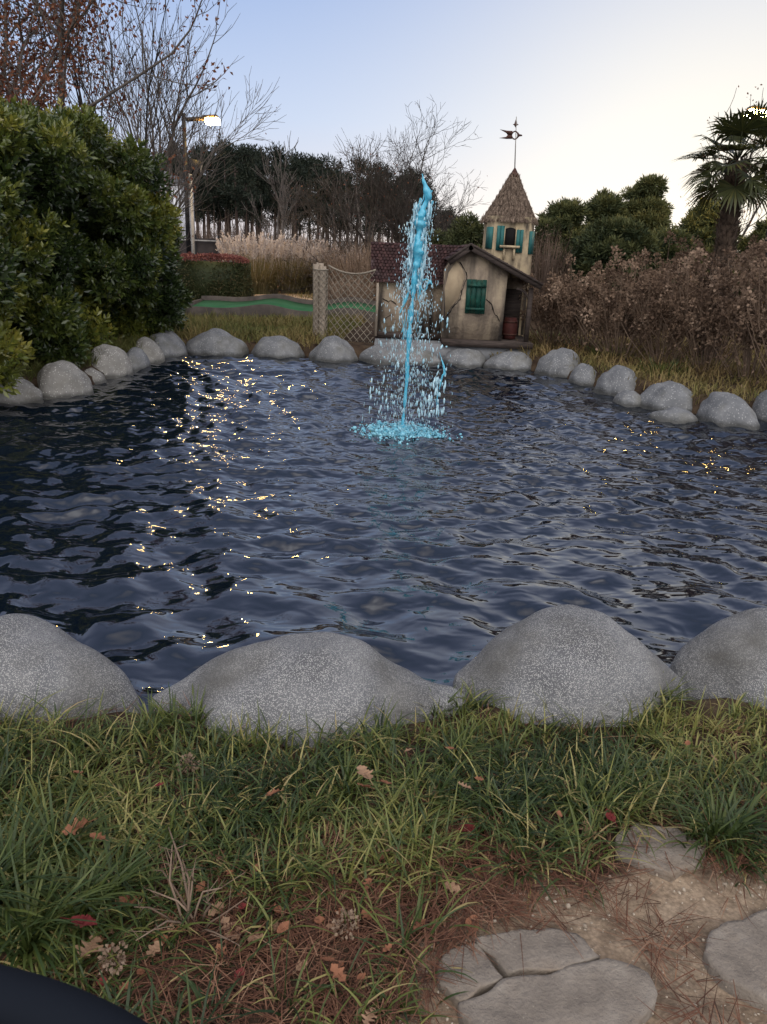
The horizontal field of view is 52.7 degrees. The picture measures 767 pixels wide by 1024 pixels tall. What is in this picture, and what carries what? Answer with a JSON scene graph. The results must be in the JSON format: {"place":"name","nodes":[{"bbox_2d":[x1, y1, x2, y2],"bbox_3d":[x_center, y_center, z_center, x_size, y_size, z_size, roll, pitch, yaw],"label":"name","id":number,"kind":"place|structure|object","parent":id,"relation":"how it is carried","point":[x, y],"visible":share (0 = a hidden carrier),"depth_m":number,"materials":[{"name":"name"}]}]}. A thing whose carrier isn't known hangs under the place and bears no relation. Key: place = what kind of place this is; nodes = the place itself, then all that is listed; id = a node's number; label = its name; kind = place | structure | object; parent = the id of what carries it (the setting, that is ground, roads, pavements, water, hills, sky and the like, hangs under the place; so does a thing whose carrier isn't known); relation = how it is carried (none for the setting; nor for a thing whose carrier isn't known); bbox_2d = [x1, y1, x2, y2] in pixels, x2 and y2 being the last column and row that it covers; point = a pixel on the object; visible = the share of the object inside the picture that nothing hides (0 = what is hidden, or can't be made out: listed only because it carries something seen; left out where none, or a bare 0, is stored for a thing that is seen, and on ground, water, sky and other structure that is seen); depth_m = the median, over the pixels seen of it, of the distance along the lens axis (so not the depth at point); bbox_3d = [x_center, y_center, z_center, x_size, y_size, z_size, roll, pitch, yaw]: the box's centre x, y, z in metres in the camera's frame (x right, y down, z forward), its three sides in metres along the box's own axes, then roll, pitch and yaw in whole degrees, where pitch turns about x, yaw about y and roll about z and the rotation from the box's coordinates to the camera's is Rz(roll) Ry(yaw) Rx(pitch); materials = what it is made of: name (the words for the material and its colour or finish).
{"place":"outdoors","nodes":[
{"label":"outdoors","id":0,"kind":"place"},
{"bbox_2d":[160,171,194,237],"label":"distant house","id":1,"kind":"structure","parent":0,"point":[182,218],"depth_m":56.61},
{"bbox_2d":[215,230,272,272],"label":"pampas grass","id":2,"kind":"object","parent":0,"point":[219,249],"depth_m":25.87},
{"bbox_2d":[0,353,766,712],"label":"pond water","id":3,"kind":"structure","parent":0,"point":[172,521],"depth_m":5.46,"materials":[{"name":"blue liquid"}]},
{"bbox_2d":[350,174,462,444],"bbox_3d":[0.247,-1.893,7.685,1.279,2.695,1.494,12,21,27],"label":"fountain jet","id":4,"kind":"object","parent":3,"relation":"on","point":[421,220],"visible":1,"depth_m":7.57,"materials":[{"name":"teal liquid"}]},
{"bbox_2d":[648,407,697,423],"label":"boulder","id":5,"kind":"object","parent":3,"relation":"in","point":[675,415],"visible":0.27,"depth_m":9.09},
{"bbox_2d":[0,671,766,1023],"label":"grass","id":6,"kind":"structure","parent":0,"point":[26,923],"depth_m":2.18,"materials":[{"name":"plant"}]},
{"bbox_2d":[60,914,96,927],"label":"fallen leaf","id":7,"kind":"object","parent":6,"relation":"on","point":[84,923],"visible":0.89,"depth_m":1.74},
{"bbox_2d":[75,935,103,956],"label":"fallen leaf","id":8,"kind":"object","parent":6,"relation":"on","point":[88,947],"visible":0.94,"depth_m":1.74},
{"bbox_2d":[0,305,766,1023],"bbox_3d":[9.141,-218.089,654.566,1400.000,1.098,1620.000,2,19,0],"label":"ground","id":9,"kind":"structure","parent":0,"point":[594,937],"depth_m":1.98,"materials":[{"name":"soil"}]},
{"bbox_2d":[0,172,36,398],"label":"evergreen shrub","id":10,"kind":"object","parent":9,"relation":"on","point":[9,342],"visible":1,"depth_m":7.81,"materials":[{"name":"green plant"}]},
{"bbox_2d":[0,376,43,403],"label":"boulder","id":11,"kind":"object","parent":9,"relation":"on","point":[29,391],"visible":0.35,"depth_m":8.53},
{"bbox_2d":[0,100,97,372],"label":"evergreen shrub","id":12,"kind":"object","parent":9,"relation":"on","point":[33,153],"visible":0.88,"depth_m":9.21,"materials":[{"name":"green plant"}]},
{"bbox_2d":[37,360,93,399],"bbox_3d":[-3.817,-1.466,9.231,0.688,0.659,0.903,2,19,0],"label":"boulder","id":13,"kind":"object","parent":9,"relation":"on","point":[61,379],"visible":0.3,"depth_m":8.95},
{"bbox_2d":[0,613,140,727],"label":"boulder","id":14,"kind":"object","parent":9,"relation":"on","point":[33,649],"visible":0.37,"depth_m":2.66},
{"bbox_2d":[0,964,147,1023],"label":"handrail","id":15,"kind":"object","parent":9,"relation":"on","point":[27,997],"visible":1,"depth_m":0.63,"materials":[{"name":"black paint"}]},
{"bbox_2d":[6,331,156,380],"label":"rough grass","id":16,"kind":"structure","parent":9,"relation":"on","point":[124,345],"depth_m":10.16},
{"bbox_2d":[0,94,183,351],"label":"evergreen shrub","id":17,"kind":"object","parent":9,"relation":"on","point":[126,262],"visible":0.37,"depth_m":10.75,"materials":[{"name":"green plant"}]},
{"bbox_2d":[0,0,213,170],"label":"bare tree","id":18,"kind":"object","parent":9,"relation":"on","point":[79,96],"visible":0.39,"depth_m":14.35,"materials":[{"name":"brown plant"}]},
{"bbox_2d":[87,344,133,378],"bbox_3d":[-3.797,-1.958,10.645,0.675,0.697,0.810,2,19,0],"label":"boulder","id":19,"kind":"object","parent":9,"relation":"on","point":[118,365],"visible":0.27,"depth_m":10.42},
{"bbox_2d":[93,940,127,980],"bbox_3d":[-0.600,0.987,1.707,0.077,0.086,0.070,2,19,0],"label":"dried flower head","id":20,"kind":"object","parent":9,"relation":"on","point":[121,959],"visible":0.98,"depth_m":1.70},
{"bbox_2d":[0,0,232,198],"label":"oak tree","id":21,"kind":"object","parent":9,"relation":"on","point":[61,33],"visible":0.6,"depth_m":11.96,"materials":[{"name":"brown plant"}]},
{"bbox_2d":[126,347,150,372],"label":"boulder","id":22,"kind":"object","parent":9,"relation":"on","point":[138,357],"visible":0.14,"depth_m":11.13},
{"bbox_2d":[92,171,194,342],"bbox_3d":[-4.448,-4.200,12.808,2.638,2.754,2.653,2,19,0],"label":"evergreen shrub","id":23,"kind":"object","parent":9,"relation":"on","point":[159,317],"visible":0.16,"depth_m":12.38,"materials":[{"name":"green plant"}]},
{"bbox_2d":[136,337,164,363],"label":"boulder","id":24,"kind":"object","parent":9,"relation":"on","point":[152,350],"visible":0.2,"depth_m":11.80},
{"bbox_2d":[34,0,284,250],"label":"bare tree","id":25,"kind":"object","parent":9,"relation":"on","point":[170,148],"visible":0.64,"depth_m":18.89,"materials":[{"name":"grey plant"}]},
{"bbox_2d":[150,330,187,357],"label":"boulder","id":26,"kind":"object","parent":9,"relation":"on","point":[170,344],"visible":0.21,"depth_m":12.45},
{"bbox_2d":[173,153,206,221],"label":"pine tree","id":27,"kind":"object","parent":9,"relation":"on","point":[197,213],"visible":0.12,"depth_m":67.59,"materials":[{"name":"green plant"}]},
{"bbox_2d":[130,827,252,946],"bbox_3d":[-0.443,0.901,1.859,0.282,0.216,0.339,2,19,0],"label":"dry twig clump","id":28,"kind":"object","parent":9,"relation":"on","point":[187,907],"visible":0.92,"depth_m":1.84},
{"bbox_2d":[175,235,221,273],"bbox_3d":[-7.667,-9.588,29.593,2.962,1.971,0.140,2,19,0],"label":"screened fence","id":29,"kind":"object","parent":9,"relation":"on","point":[207,245],"visible":0.15,"depth_m":29.45,"materials":[{"name":"black paint"}]},
{"bbox_2d":[181,113,219,259],"bbox_3d":[-5.456,-9.113,23.343,1.115,5.234,0.430,2,19,0],"label":"lamp post","id":30,"kind":"object","parent":9,"relation":"on","point":[187,217],"visible":0.39,"depth_m":22.81,"materials":[{"name":"metal"}]},
{"bbox_2d":[193,152,225,235],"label":"pine tree","id":31,"kind":"object","parent":9,"relation":"on","point":[210,203],"visible":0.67,"depth_m":68.73,"materials":[{"name":"green plant"}]},
{"bbox_2d":[194,146,227,237],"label":"pine tree","id":32,"kind":"object","parent":9,"relation":"on","point":[217,210],"visible":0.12,"depth_m":75.24,"materials":[{"name":"green plant"}]},
{"bbox_2d":[176,252,254,299],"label":"clipped hedge","id":33,"kind":"object","parent":9,"relation":"on","point":[205,276],"visible":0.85,"depth_m":22.15,"materials":[{"name":"green plant"}]},
{"bbox_2d":[186,328,248,356],"bbox_3d":[-2.834,-2.757,13.177,1.166,0.767,0.972,2,19,0],"label":"boulder","id":34,"kind":"object","parent":9,"relation":"on","point":[216,341],"visible":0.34,"depth_m":12.79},
{"bbox_2d":[197,140,241,232],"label":"pine tree","id":35,"kind":"object","parent":9,"relation":"on","point":[212,186],"visible":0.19,"depth_m":73.88,"materials":[{"name":"green plant"}]},
{"bbox_2d":[211,133,234,234],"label":"pine tree","id":36,"kind":"object","parent":9,"relation":"on","point":[221,165],"visible":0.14,"depth_m":78.74,"materials":[{"name":"green plant"}]},
{"bbox_2d":[212,143,255,238],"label":"pine tree","id":37,"kind":"object","parent":9,"relation":"on","point":[230,182],"visible":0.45,"depth_m":68.80,"materials":[{"name":"green plant"}]},
{"bbox_2d":[105,308,369,349],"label":"rough grass","id":38,"kind":"structure","parent":9,"relation":"on","point":[278,325],"depth_m":14.97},
{"bbox_2d":[217,144,267,241],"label":"pine tree","id":39,"kind":"object","parent":9,"relation":"on","point":[244,169],"visible":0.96,"depth_m":63.36,"materials":[{"name":"green plant"}]},
{"bbox_2d":[216,231,290,293],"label":"pampas grass","id":40,"kind":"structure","parent":9,"relation":"on","point":[258,276],"depth_m":25.33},
{"bbox_2d":[249,161,277,235],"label":"pine tree","id":41,"kind":"object","parent":9,"relation":"on","point":[261,184],"visible":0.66,"depth_m":71.15,"materials":[{"name":"green plant"}]},
{"bbox_2d":[241,132,302,255],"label":"bare tree","id":42,"kind":"object","parent":9,"relation":"on","point":[279,198],"visible":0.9,"depth_m":48.59,"materials":[{"name":"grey plant"}]},
{"bbox_2d":[254,141,292,236],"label":"pine tree","id":43,"kind":"object","parent":9,"relation":"on","point":[274,147],"visible":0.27,"depth_m":74.84,"materials":[{"name":"green plant"}]},
{"bbox_2d":[250,335,304,358],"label":"boulder","id":44,"kind":"object","parent":9,"relation":"on","point":[279,347],"visible":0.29,"depth_m":12.87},
{"bbox_2d":[185,294,375,321],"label":"minigolf lane","id":45,"kind":"structure","parent":9,"relation":"on","point":[276,304],"depth_m":18.15,"materials":[{"name":"green carpet"}]},
{"bbox_2d":[255,230,321,293],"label":"pampas grass","id":46,"kind":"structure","parent":9,"relation":"on","point":[293,284],"depth_m":25.72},
{"bbox_2d":[271,155,316,258],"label":"pine tree","id":47,"kind":"object","parent":9,"relation":"on","point":[292,184],"visible":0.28,"depth_m":68.76,"materials":[{"name":"green plant"}]},
{"bbox_2d":[282,157,314,240],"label":"pine tree","id":48,"kind":"object","parent":9,"relation":"on","point":[299,172],"visible":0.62,"depth_m":66.35,"materials":[{"name":"green plant"}]},
{"bbox_2d":[150,632,468,748],"bbox_3d":[-0.269,0.757,2.853,1.227,0.631,0.655,2,19,0],"label":"boulder","id":49,"kind":"object","parent":9,"relation":"on","point":[318,678],"visible":0.37,"depth_m":2.66,"materials":[{"name":"stone"}]},
{"bbox_2d":[279,235,345,294],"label":"pampas grass","id":50,"kind":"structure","parent":9,"relation":"on","point":[319,258],"depth_m":26.12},
{"bbox_2d":[298,165,336,247],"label":"pine tree","id":51,"kind":"object","parent":9,"relation":"on","point":[314,176],"visible":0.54,"depth_m":64.20,"materials":[{"name":"green plant"}]},
{"bbox_2d":[313,262,328,338],"bbox_3d":[-1.117,-3.668,13.691,0.281,1.425,0.263,2,19,0],"label":"netted post","id":52,"kind":"object","parent":9,"relation":"on","point":[320,294],"visible":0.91,"depth_m":13.59,"materials":[{"name":"wood"}]},
{"bbox_2d":[328,265,375,342],"bbox_3d":[-0.571,-3.636,13.525,0.914,1.281,0.069,9,20,19],"label":"rope net","id":53,"kind":"object","parent":52,"relation":"attached to","point":[349,273],"visible":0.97,"depth_m":13.53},
{"bbox_2d":[304,152,349,253],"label":"pine tree","id":54,"kind":"object","parent":9,"relation":"on","point":[324,160],"visible":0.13,"depth_m":72.31,"materials":[{"name":"green plant"}]},
{"bbox_2d":[196,206,459,268],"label":"undergrowth","id":55,"kind":"object","parent":9,"relation":"on","point":[233,234],"visible":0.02,"depth_m":66.12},
{"bbox_2d":[311,169,348,242],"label":"pine tree","id":56,"kind":"object","parent":9,"relation":"on","point":[335,178],"visible":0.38,"depth_m":64.72,"materials":[{"name":"green plant"}]},
{"bbox_2d":[308,336,357,362],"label":"boulder","id":57,"kind":"object","parent":9,"relation":"on","point":[333,349],"visible":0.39,"depth_m":12.69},
{"bbox_2d":[299,239,386,300],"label":"winter shrub","id":58,"kind":"object","parent":9,"relation":"on","point":[351,265],"visible":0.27,"depth_m":22.44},
{"bbox_2d":[331,907,359,942],"bbox_3d":[-0.092,0.971,1.821,0.066,0.085,0.069,11,20,23],"label":"dried flower head","id":59,"kind":"object","parent":9,"relation":"on","point":[350,913],"visible":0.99,"depth_m":1.82},
{"bbox_2d":[312,136,386,258],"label":"bare tree","id":60,"kind":"object","parent":9,"relation":"on","point":[360,239],"visible":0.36,"depth_m":43.06,"materials":[{"name":"brown plant"}]},
{"bbox_2d":[328,275,375,300],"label":"winter shrub","id":61,"kind":"object","parent":9,"relation":"on","point":[347,292],"visible":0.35,"depth_m":19.49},
{"bbox_2d":[344,164,383,261],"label":"pine tree","id":62,"kind":"object","parent":9,"relation":"on","point":[355,206],"visible":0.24,"depth_m":66.21,"materials":[{"name":"green plant"}]},
{"bbox_2d":[266,96,488,294],"bbox_3d":[-0.054,-9.585,25.557,7.900,7.788,6.348,2,19,0],"label":"bare tree","id":63,"kind":"object","parent":9,"relation":"on","point":[389,215],"visible":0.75,"depth_m":25.17,"materials":[{"name":"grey plant"}]},
{"bbox_2d":[0,687,766,1023],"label":"pine straw","id":64,"kind":"object","parent":9,"relation":"on","point":[438,935],"visible":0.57,"depth_m":1.87,"materials":[{"name":"plant"}]},
{"bbox_2d":[358,340,440,365],"bbox_3d":[0.272,-2.568,13.029,1.472,0.634,0.846,2,19,0],"label":"boulder","id":65,"kind":"object","parent":9,"relation":"on","point":[377,352],"visible":0.35,"depth_m":12.76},
{"bbox_2d":[371,117,542,360],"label":"miniature cottage","id":66,"kind":"structure","parent":9,"relation":"on","point":[482,289],"depth_m":13.46,"materials":[{"name":"paint"}]},
{"bbox_2d":[502,317,517,339],"bbox_3d":[2.173,-3.162,13.308,0.259,0.360,0.266,2,19,0],"label":"barrel","id":67,"kind":"object","parent":66,"relation":"on","point":[509,328],"visible":0.97,"depth_m":13.22,"materials":[{"name":"red paint"}]},
{"bbox_2d":[503,289,521,334],"bbox_3d":[2.302,-3.621,13.996,0.340,0.800,0.040,2,19,0],"label":"door","id":68,"kind":"structure","parent":66,"relation":"in","point":[512,307],"depth_m":13.94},
{"bbox_2d":[442,209,483,247],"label":"holly bush","id":69,"kind":"object","parent":9,"relation":"on","point":[465,230],"visible":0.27,"depth_m":22.30,"materials":[{"name":"green plant"}]},
{"bbox_2d":[441,348,485,368],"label":"boulder","id":70,"kind":"object","parent":9,"relation":"on","point":[469,358],"visible":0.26,"depth_m":12.79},
{"bbox_2d":[436,942,502,1008],"bbox_3d":[0.183,1.074,1.770,0.142,0.081,0.125,-10,22,-32],"label":"flagstone","id":71,"kind":"object","parent":9,"relation":"on","point":[486,975],"visible":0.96,"depth_m":1.74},
{"bbox_2d":[483,351,531,371],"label":"boulder","id":72,"kind":"object","parent":9,"relation":"on","point":[514,360],"visible":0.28,"depth_m":12.61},
{"bbox_2d":[476,224,582,321],"bbox_3d":[4.092,-6.294,20.228,3.820,2.559,4.189,16,23,35],"label":"winter shrub","id":73,"kind":"object","parent":9,"relation":"on","point":[542,270],"visible":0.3,"depth_m":19.59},
{"bbox_2d":[475,928,599,977],"bbox_3d":[0.359,1.060,1.824,0.288,0.083,0.116,0,19,-6],"label":"flagstone","id":74,"kind":"object","parent":9,"relation":"on","point":[547,951],"visible":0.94,"depth_m":1.81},
{"bbox_2d":[518,267,591,348],"bbox_3d":[3.154,-3.692,14.136,1.545,1.478,1.547,2,19,0],"label":"hydrangea bush","id":75,"kind":"object","parent":9,"relation":"on","point":[539,315],"visible":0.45,"depth_m":14.01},
{"bbox_2d":[457,958,657,1023],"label":"flagstone","id":76,"kind":"object","parent":9,"relation":"on","point":[603,991],"visible":0.99,"depth_m":1.69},
{"bbox_2d":[534,348,580,377],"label":"boulder","id":77,"kind":"object","parent":9,"relation":"on","point":[553,363],"visible":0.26,"depth_m":12.08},
{"bbox_2d":[531,196,591,305],"bbox_3d":[5.319,-7.485,22.750,2.614,3.392,2.645,2,19,0],"label":"cedar tree","id":78,"kind":"object","parent":9,"relation":"on","point":[565,215],"visible":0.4,"depth_m":21.94,"materials":[{"name":"green plant"}]},
{"bbox_2d":[452,604,685,728],"bbox_3d":[0.703,0.706,3.017,0.797,0.669,0.725,-12,23,-36],"label":"boulder","id":79,"kind":"object","parent":9,"relation":"on","point":[575,660],"visible":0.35,"depth_m":2.80,"materials":[{"name":"stone"}]},
{"bbox_2d":[568,363,596,386],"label":"boulder","id":80,"kind":"object","parent":9,"relation":"on","point":[581,374],"visible":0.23,"depth_m":11.36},
{"bbox_2d":[539,253,642,353],"bbox_3d":[3.630,-3.568,13.426,1.828,1.721,1.830,2,19,0],"label":"hydrangea bush","id":81,"kind":"object","parent":9,"relation":"on","point":[577,291],"visible":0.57,"depth_m":13.41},
{"bbox_2d":[583,187,632,224],"bbox_3d":[6.760,-8.283,24.582,2.708,3.849,2.660,2,19,0],"label":"cedar tree","id":82,"kind":"object","parent":9,"relation":"on","point":[604,202],"visible":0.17,"depth_m":23.66,"materials":[{"name":"green plant"}]},
{"bbox_2d":[593,365,636,396],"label":"boulder","id":83,"kind":"object","parent":9,"relation":"on","point":[614,381],"visible":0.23,"depth_m":10.60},
{"bbox_2d":[567,214,665,324],"bbox_3d":[5.671,-5.855,18.980,2.349,2.739,2.472,2,19,0],"label":"cedar tree","id":84,"kind":"object","parent":9,"relation":"on","point":[598,238],"visible":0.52,"depth_m":18.32,"materials":[{"name":"green plant"}]},
{"bbox_2d":[613,389,640,407],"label":"boulder","id":85,"kind":"object","parent":9,"relation":"on","point":[627,398],"visible":0.25,"depth_m":9.92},
{"bbox_2d":[489,327,766,404],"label":"rough grass","id":86,"kind":"structure","parent":9,"relation":"on","point":[663,377],"depth_m":11.55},
{"bbox_2d":[565,249,695,360],"bbox_3d":[3.939,-3.372,12.658,2.023,1.811,1.972,2,19,0],"label":"hydrangea bush","id":87,"kind":"object","parent":9,"relation":"on","point":[596,299],"visible":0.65,"depth_m":12.60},
{"bbox_2d":[619,173,674,230],"bbox_3d":[8.379,-8.742,25.330,2.525,4.368,2.358,2,19,0],"label":"cedar tree","id":88,"kind":"object","parent":9,"relation":"on","point":[646,203],"visible":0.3,"depth_m":24.38,"materials":[{"name":"green plant"}]},
{"bbox_2d":[595,230,710,353],"bbox_3d":[5.110,-4.044,14.199,2.201,2.176,2.184,2,19,0],"label":"hydrangea bush","id":89,"kind":"object","parent":9,"relation":"on","point":[661,268],"visible":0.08,"depth_m":14.11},
{"bbox_2d":[615,822,704,882],"bbox_3d":[0.766,0.959,2.154,0.238,0.083,0.191,10,20,21],"label":"flagstone","id":90,"kind":"object","parent":9,"relation":"on","point":[675,853],"visible":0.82,"depth_m":2.11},
{"bbox_2d":[632,358,694,375],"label":"green weed","id":91,"kind":"object","parent":9,"relation":"on","point":[662,367],"visible":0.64,"depth_m":11.51,"materials":[{"name":"green plant"}]},
{"bbox_2d":[640,380,692,411],"bbox_3d":[3.681,-1.368,9.977,0.843,0.644,0.894,-9,22,-30],"label":"boulder","id":92,"kind":"object","parent":9,"relation":"on","point":[663,395],"visible":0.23,"depth_m":9.64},
{"bbox_2d":[600,249,738,365],"bbox_3d":[4.492,-3.179,12.132,1.890,1.828,1.966,15,22,32],"label":"hydrangea bush","id":93,"kind":"object","parent":9,"relation":"on","point":[653,324],"visible":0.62,"depth_m":11.92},
{"bbox_2d":[646,223,705,307],"bbox_3d":[7.085,-6.080,19.962,2.371,2.653,2.229,2,19,0],"label":"cedar tree","id":94,"kind":"object","parent":9,"relation":"on","point":[662,234],"visible":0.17,"depth_m":19.35,"materials":[{"name":"green plant"}]},
{"bbox_2d":[643,247,766,374],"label":"hydrangea bush","id":95,"kind":"object","parent":9,"relation":"on","point":[699,327],"visible":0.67,"depth_m":11.31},
{"bbox_2d":[673,197,745,280],"bbox_3d":[8.778,-7.036,21.750,2.335,3.454,2.451,-7,21,-26],"label":"cedar tree","id":96,"kind":"object","parent":9,"relation":"on","point":[702,225],"visible":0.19,"depth_m":20.93,"materials":[{"name":"green plant"}]},
{"bbox_2d":[670,608,766,708],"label":"boulder","id":97,"kind":"object","parent":9,"relation":"on","point":[720,658],"visible":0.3,"depth_m":2.98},
{"bbox_2d":[672,98,766,359],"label":"palm tree","id":98,"kind":"object","parent":9,"relation":"on","point":[735,190],"visible":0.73,"depth_m":12.26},
{"bbox_2d":[676,234,765,358],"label":"hydrangea bush","id":99,"kind":"object","parent":9,"relation":"on","point":[699,246],"visible":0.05,"depth_m":13.58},
{"bbox_2d":[680,237,766,381],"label":"hydrangea bush","id":100,"kind":"object","parent":9,"relation":"on","point":[755,249],"visible":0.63,"depth_m":10.67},
{"bbox_2d":[680,84,766,252],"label":"bare tree","id":101,"kind":"object","parent":9,"relation":"on","point":[751,153],"visible":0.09,"depth_m":23.18,"materials":[{"name":"brown plant"}]},
{"bbox_2d":[696,392,759,429],"bbox_3d":[4.141,-1.112,9.258,0.791,0.628,0.976,2,19,0],"label":"boulder","id":102,"kind":"object","parent":9,"relation":"on","point":[723,409],"visible":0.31,"depth_m":8.94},
{"bbox_2d":[695,122,766,241],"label":"bare tree","id":103,"kind":"object","parent":9,"relation":"on","point":[748,225],"visible":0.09,"depth_m":28.90,"materials":[{"name":"brown plant"}]},
{"bbox_2d":[702,909,766,1014],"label":"flagstone","id":104,"kind":"object","parent":9,"relation":"on","point":[739,956],"visible":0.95,"depth_m":1.82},
{"bbox_2d":[725,258,766,388],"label":"hydrangea bush","id":105,"kind":"object","parent":9,"relation":"on","point":[757,322],"visible":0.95,"depth_m":10.06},
{"bbox_2d":[732,216,766,300],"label":"cedar tree","id":106,"kind":"object","parent":9,"relation":"on","point":[760,228],"visible":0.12,"depth_m":22.36,"materials":[{"name":"green plant"}]},
{"bbox_2d":[752,390,766,421],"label":"boulder","id":107,"kind":"object","parent":9,"relation":"on","point":[759,407],"visible":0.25,"depth_m":9.21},
{"bbox_2d":[0,0,766,250],"label":"sky","id":108,"kind":"structure","parent":0,"point":[607,94],"materials":[{"name":"blue"}]},
{"bbox_2d":[397,853,766,1023],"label":"gravel","id":109,"kind":"structure","parent":0,"point":[568,905],"depth_m":1.93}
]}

